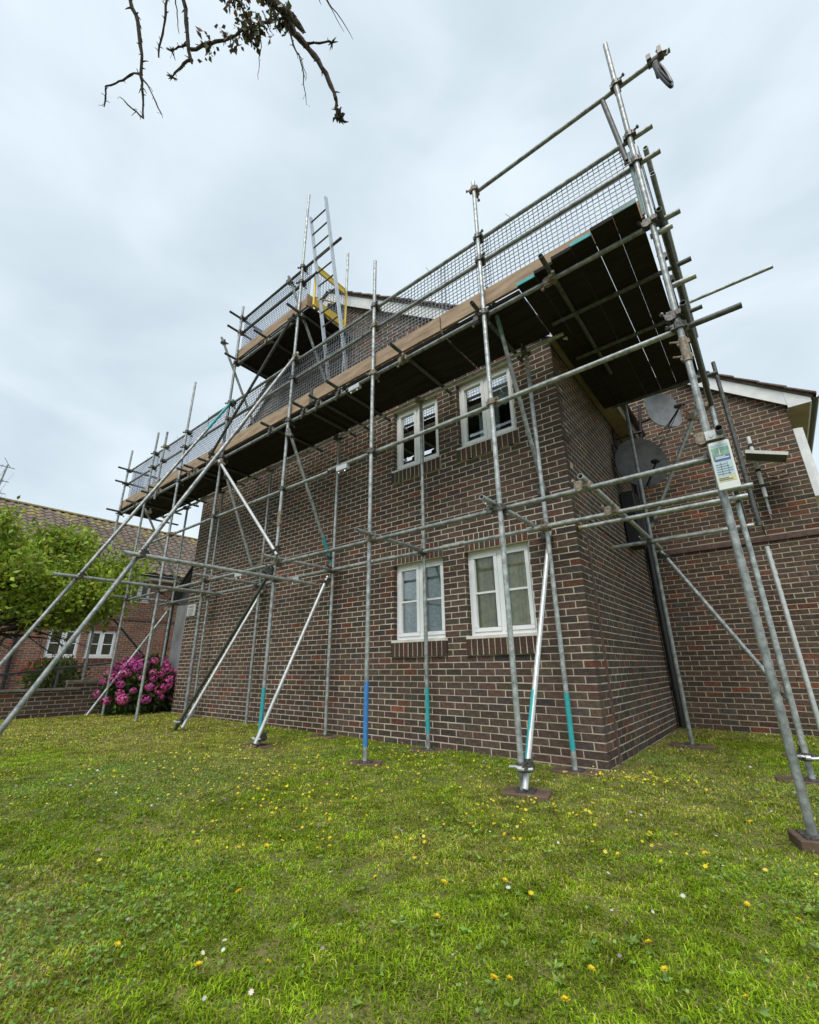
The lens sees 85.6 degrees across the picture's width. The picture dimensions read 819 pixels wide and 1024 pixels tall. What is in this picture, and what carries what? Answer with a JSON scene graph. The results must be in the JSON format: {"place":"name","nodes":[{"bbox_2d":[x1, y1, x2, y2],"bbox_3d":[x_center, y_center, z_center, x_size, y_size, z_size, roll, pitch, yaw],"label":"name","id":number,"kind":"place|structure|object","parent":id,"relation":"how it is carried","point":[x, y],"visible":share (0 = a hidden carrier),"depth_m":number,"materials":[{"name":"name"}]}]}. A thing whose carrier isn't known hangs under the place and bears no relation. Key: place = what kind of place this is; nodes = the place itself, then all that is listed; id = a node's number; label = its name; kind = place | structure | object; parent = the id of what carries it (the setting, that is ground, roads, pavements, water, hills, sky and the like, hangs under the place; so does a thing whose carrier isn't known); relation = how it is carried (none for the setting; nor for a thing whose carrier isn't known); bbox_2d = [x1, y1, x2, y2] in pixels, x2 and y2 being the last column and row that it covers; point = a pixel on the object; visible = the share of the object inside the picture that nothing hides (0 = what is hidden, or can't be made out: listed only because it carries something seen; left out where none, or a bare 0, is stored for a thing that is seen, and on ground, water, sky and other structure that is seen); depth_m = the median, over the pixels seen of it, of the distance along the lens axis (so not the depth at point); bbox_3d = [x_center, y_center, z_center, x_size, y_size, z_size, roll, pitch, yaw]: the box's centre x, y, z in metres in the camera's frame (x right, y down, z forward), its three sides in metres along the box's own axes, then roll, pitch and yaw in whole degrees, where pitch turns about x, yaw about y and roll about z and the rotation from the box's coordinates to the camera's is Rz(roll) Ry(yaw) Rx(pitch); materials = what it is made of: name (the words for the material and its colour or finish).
{"place":"outdoors","nodes":[
{"label":"outdoors","id":0,"kind":"place"},
{"bbox_2d":[0,709,818,1023],"bbox_3d":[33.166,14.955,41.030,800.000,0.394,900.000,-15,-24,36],"label":"lawn","id":1,"kind":"structure","parent":0,"point":[402,928],"depth_m":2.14,"materials":[{"name":"plant"}]},
{"bbox_2d":[0,680,146,719],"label":"ramp wall","id":2,"kind":"structure","parent":1,"relation":"on","point":[73,697],"depth_m":8.77,"materials":[{"name":"brick"}]},
{"bbox_2d":[0,477,161,687],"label":"garden tree","id":3,"kind":"object","parent":1,"relation":"on","point":[32,588],"visible":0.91,"depth_m":9.38,"materials":[{"name":"green plant"}]},
{"bbox_2d":[0,497,197,689],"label":"neighbour house","id":4,"kind":"structure","parent":1,"relation":"on","point":[136,627],"depth_m":17.09,"materials":[{"name":"brick"}]},
{"bbox_2d":[0,458,14,493],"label":"television aerial","id":5,"kind":"object","parent":4,"relation":"attached to","point":[3,472],"visible":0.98,"depth_m":17.42,"materials":[{"name":"silver metal"}]},
{"bbox_2d":[43,629,80,657],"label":"window","id":6,"kind":"structure","parent":4,"relation":"in","point":[48,641],"depth_m":15.06,"materials":[{"name":"white plastic"}]},
{"bbox_2d":[82,630,116,657],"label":"window","id":7,"kind":"structure","parent":4,"relation":"in","point":[101,638],"depth_m":15.90,"materials":[{"name":"white plastic"}]},
{"bbox_2d":[130,578,151,602],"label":"window","id":8,"kind":"structure","parent":4,"relation":"in","point":[148,590],"depth_m":17.34,"materials":[{"name":"white plastic"}]},
{"bbox_2d":[112,941,120,956],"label":"yellow flower","id":9,"kind":"object","parent":1,"relation":"on","point":[118,943],"visible":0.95,"depth_m":1.55,"materials":[{"name":"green plant"}]},
{"bbox_2d":[92,652,177,715],"bbox_3d":[-5.804,3.736,9.582,1.488,1.356,1.699,-15,-24,36],"label":"hydrangea bush","id":10,"kind":"object","parent":1,"relation":"on","point":[131,672],"visible":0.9,"depth_m":9.20,"materials":[{"name":"pink plant"}]},
{"bbox_2d":[141,647,169,683],"bbox_3d":[-8.054,5.457,15.428,2.003,1.899,2.868,-15,-24,36],"label":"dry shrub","id":11,"kind":"object","parent":1,"relation":"on","point":[160,652],"visible":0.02,"depth_m":14.92,"materials":[{"name":"brown plant"}]},
{"bbox_2d":[194,961,202,980],"bbox_3d":[-0.691,1.512,1.445,0.031,0.067,0.031,-21,-26,32],"label":"yellow flower","id":12,"kind":"object","parent":1,"relation":"on","point":[198,963],"visible":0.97,"depth_m":1.45,"materials":[{"name":"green plant"}]},
{"bbox_2d":[101,0,352,124],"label":"overhanging tree","id":13,"kind":"object","parent":1,"relation":"on","point":[289,22],"visible":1,"depth_m":3.13,"materials":[{"name":"brown plant"}]},
{"bbox_2d":[240,743,274,748],"bbox_3d":[-1.913,2.965,5.570,0.420,0.058,0.200,-11,-22,28],"label":"sole board","id":14,"kind":"object","parent":1,"relation":"on","point":[261,746],"visible":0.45,"depth_m":5.52,"materials":[{"name":"brown wood"}]},
{"bbox_2d":[310,733,340,738],"bbox_3d":[-1.178,3.147,6.171,0.420,0.058,0.200,-14,-23,33],"label":"sole board","id":15,"kind":"object","parent":1,"relation":"on","point":[328,737],"visible":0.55,"depth_m":6.09,"materials":[{"name":"brown wood"}]},
{"bbox_2d":[346,760,382,766],"bbox_3d":[-0.451,2.558,4.468,0.340,0.058,0.220,-2,-19,4],"label":"sole board","id":16,"kind":"object","parent":1,"relation":"on","point":[377,762],"visible":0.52,"depth_m":4.41,"materials":[{"name":"brown wood"}]},
{"bbox_2d":[15,742,795,956],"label":"clover heads","id":17,"kind":"object","parent":1,"relation":"on","point":[401,830],"visible":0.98,"depth_m":2.82,"materials":[{"name":"white plant"}]},
{"bbox_2d":[0,42,818,840],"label":"scaffold","id":18,"kind":"object","parent":1,"relation":"on","point":[572,290],"visible":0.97,"depth_m":5.54,"materials":[{"name":"grey metal"}]},
{"bbox_2d":[309,196,348,394],"bbox_3d":[-1.386,-3.572,7.655,0.458,4.030,0.877,-15,-24,36],"label":"ladder","id":19,"kind":"object","parent":18,"relation":"on","point":[332,261],"visible":0.71,"depth_m":7.72,"materials":[{"name":"metal"}]},
{"bbox_2d":[312,266,346,327],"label":"ladder gate","id":20,"kind":"structure","parent":18,"relation":"attached to","point":[329,314],"depth_m":8.16,"materials":[{"name":"yellow metal"}]},
{"bbox_2d":[645,44,673,88],"bbox_3d":[2.502,-4.381,4.385,0.189,0.661,0.108,-15,-24,36],"label":"gin wheel pulley","id":21,"kind":"object","parent":18,"relation":"hanging from","point":[662,74],"visible":1,"depth_m":4.39,"materials":[{"name":"grey metal"}]},
{"bbox_2d":[704,429,740,490],"bbox_3d":[2.212,-0.376,3.129,0.127,0.460,0.040,-15,-24,36],"label":"scaffold tag","id":22,"kind":"object","parent":18,"relation":"attached to","point":[724,466],"visible":0.99,"depth_m":3.11,"materials":[{"name":"white plastic"}]},
{"bbox_2d":[0,745,818,1023],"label":"clover","id":23,"kind":"object","parent":1,"relation":"on","point":[45,936],"visible":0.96,"depth_m":2.08,"materials":[{"name":"green plant"}]},
{"bbox_2d":[0,780,818,1022],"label":"rosette weeds","id":24,"kind":"object","parent":1,"relation":"on","point":[763,1011],"visible":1,"depth_m":1.81,"materials":[{"name":"green plant"}]},
{"bbox_2d":[5,713,814,1000],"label":"daisies","id":25,"kind":"object","parent":1,"relation":"on","point":[251,992],"visible":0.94,"depth_m":1.87,"materials":[{"name":"white plant"}]},
{"bbox_2d":[4,713,818,894],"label":"trefoil flowers","id":26,"kind":"object","parent":1,"relation":"on","point":[520,838],"visible":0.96,"depth_m":3.52,"materials":[{"name":"yellow plant"}]},
{"bbox_2d":[34,741,818,960],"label":"dead leaves","id":27,"kind":"object","parent":1,"relation":"on","point":[504,819],"visible":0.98,"depth_m":2.83,"materials":[{"name":"brown plant"}]},
{"bbox_2d":[410,748,445,752],"bbox_3d":[0.218,2.777,5.114,0.400,0.058,0.200,-3,-19,7],"label":"sole board","id":28,"kind":"object","parent":1,"relation":"on","point":[435,750],"visible":0.47,"depth_m":5.07,"materials":[{"name":"brown wood"}]},
{"bbox_2d":[433,913,439,929],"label":"yellow flower","id":29,"kind":"object","parent":1,"relation":"on","point":[436,915],"visible":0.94,"depth_m":1.70,"materials":[{"name":"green plant"}]},
{"bbox_2d":[154,289,818,771],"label":"brick block","id":30,"kind":"structure","parent":1,"relation":"on","point":[624,691],"depth_m":6.49,"materials":[{"name":"brown brick"}]},
{"bbox_2d":[186,604,195,616],"bbox_3d":[-4.873,2.197,9.881,0.360,0.250,0.018,-15,-24,36],"label":"notice","id":31,"kind":"object","parent":30,"relation":"attached to","point":[191,609],"visible":1,"depth_m":9.87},
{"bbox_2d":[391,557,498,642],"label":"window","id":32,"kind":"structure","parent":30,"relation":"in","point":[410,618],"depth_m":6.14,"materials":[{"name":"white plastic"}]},
{"bbox_2d":[392,397,502,472],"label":"window","id":33,"kind":"structure","parent":30,"relation":"in","point":[408,422],"depth_m":6.94,"materials":[{"name":"white plastic"}]},
{"bbox_2d":[457,365,516,449],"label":"window","id":34,"kind":"structure","parent":30,"relation":"in","point":[473,395],"depth_m":6.26,"materials":[{"name":"white plastic"}]},
{"bbox_2d":[466,542,536,638],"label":"window","id":35,"kind":"structure","parent":30,"relation":"in","point":[481,578],"depth_m":5.38,"materials":[{"name":"white plastic"}]},
{"bbox_2d":[619,491,647,549],"bbox_3d":[3.512,0.130,6.928,0.216,0.870,0.370,-15,-24,36],"label":"window","id":36,"kind":"structure","parent":30,"relation":"attached to","point":[629,499],"depth_m":6.82,"materials":[{"name":"black glass"}]},
{"bbox_2d":[611,438,667,501],"bbox_3d":[3.593,-0.733,6.931,0.727,1.101,0.699,-15,-24,36],"label":"satellite dish","id":37,"kind":"object","parent":30,"relation":"attached to","point":[651,455],"visible":0.77,"depth_m":7.09,"materials":[{"name":"grey metal"}]},
{"bbox_2d":[611,393,684,448],"bbox_3d":[4.054,-1.288,7.351,0.542,1.422,1.193,15,-25,-37],"label":"satellite dish","id":38,"kind":"object","parent":30,"relation":"attached to","point":[662,409],"visible":0.84,"depth_m":7.41,"materials":[{"name":"grey metal"}]},
{"bbox_2d":[745,436,789,533],"bbox_3d":[5.414,-0.515,6.657,0.568,1.570,0.617,-15,-24,36],"label":"panel aerial","id":39,"kind":"object","parent":30,"relation":"attached to","point":[754,456],"visible":0.95,"depth_m":6.73,"materials":[{"name":"white plastic"}]},
{"bbox_2d":[489,973,497,1002],"bbox_3d":[0.251,1.448,1.343,0.032,0.071,0.032,27,-23,-19],"label":"yellow flower","id":40,"kind":"object","parent":1,"relation":"on","point":[493,976],"visible":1,"depth_m":1.35,"materials":[{"name":"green plant"}]},
{"bbox_2d":[507,974,512,998],"bbox_3d":[0.302,1.441,1.343,0.024,0.053,0.024,-3,-29,36],"label":"yellow flower","id":41,"kind":"object","parent":1,"relation":"on","point":[510,977],"visible":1,"depth_m":1.35,"materials":[{"name":"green plant"}]},
{"bbox_2d":[500,786,551,800],"bbox_3d":[0.910,2.203,3.435,0.360,0.063,0.230,-9,-21,23],"label":"sole board","id":42,"kind":"object","parent":1,"relation":"on","point":[542,794],"visible":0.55,"depth_m":3.38,"materials":[{"name":"brown wood"}]},
{"bbox_2d":[560,995,570,1023],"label":"yellow flower","id":43,"kind":"object","parent":1,"relation":"on","point":[565,998],"visible":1,"depth_m":1.26,"materials":[{"name":"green plant"}]},
{"bbox_2d":[550,766,601,777],"bbox_3d":[1.544,2.434,4.106,0.420,0.063,0.200,-13,-23,31],"label":"sole board","id":44,"kind":"object","parent":1,"relation":"on","point":[584,773],"visible":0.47,"depth_m":4.06,"materials":[{"name":"brown wood"}]},
{"bbox_2d":[588,965,594,981],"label":"yellow flower","id":45,"kind":"object","parent":1,"relation":"on","point":[591,967],"visible":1,"depth_m":1.39,"materials":[{"name":"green plant"}]},
{"bbox_2d":[645,939,655,960],"bbox_3d":[0.834,1.514,1.518,0.032,0.071,0.032,12,-42,-29],"label":"yellow flower","id":46,"kind":"object","parent":1,"relation":"on","point":[648,941],"visible":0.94,"depth_m":1.53,"materials":[{"name":"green plant"}]},
{"bbox_2d":[660,966,669,982],"bbox_3d":[0.809,1.457,1.387,0.025,0.055,0.024,-23,-13,19],"label":"yellow flower","id":47,"kind":"object","parent":1,"relation":"on","point":[664,968],"visible":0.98,"depth_m":1.39,"materials":[{"name":"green plant"}]},
{"bbox_2d":[669,742,715,750],"bbox_3d":[3.349,2.791,5.230,0.460,0.078,0.200,-14,-23,33],"label":"sole board","id":48,"kind":"object","parent":1,"relation":"on","point":[699,747],"visible":0.53,"depth_m":5.17,"materials":[{"name":"brown wood"}]},
{"bbox_2d":[774,775,818,784],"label":"sole board","id":49,"kind":"object","parent":1,"relation":"on","point":[782,778],"visible":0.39,"depth_m":3.74,"materials":[{"name":"brown wood"}]},
{"bbox_2d":[787,829,818,854],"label":"sole board","id":50,"kind":"object","parent":1,"relation":"on","point":[801,842],"visible":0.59,"depth_m":2.39,"materials":[{"name":"brown wood"}]},
{"bbox_2d":[0,0,818,538],"label":"sky","id":51,"kind":"structure","parent":0,"point":[129,244],"materials":[{"name":"white"}]},
{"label":"ramp","id":52,"kind":"structure","parent":0,"visible":0},
{"bbox_2d":[15,654,90,688],"bbox_3d":[-9.034,4.132,11.211,1.214,1.111,1.552,-15,-24,36],"label":"flowering shrub","id":53,"kind":"object","parent":52,"relation":"on","point":[67,674],"visible":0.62,"depth_m":11.00,"materials":[{"name":"green plant"}]},
{"bbox_2d":[0,659,167,687],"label":"handrail","id":54,"kind":"object","parent":52,"relation":"on","point":[42,670],"visible":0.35,"depth_m":10.07,"materials":[{"name":"grey metal"}]}
]}

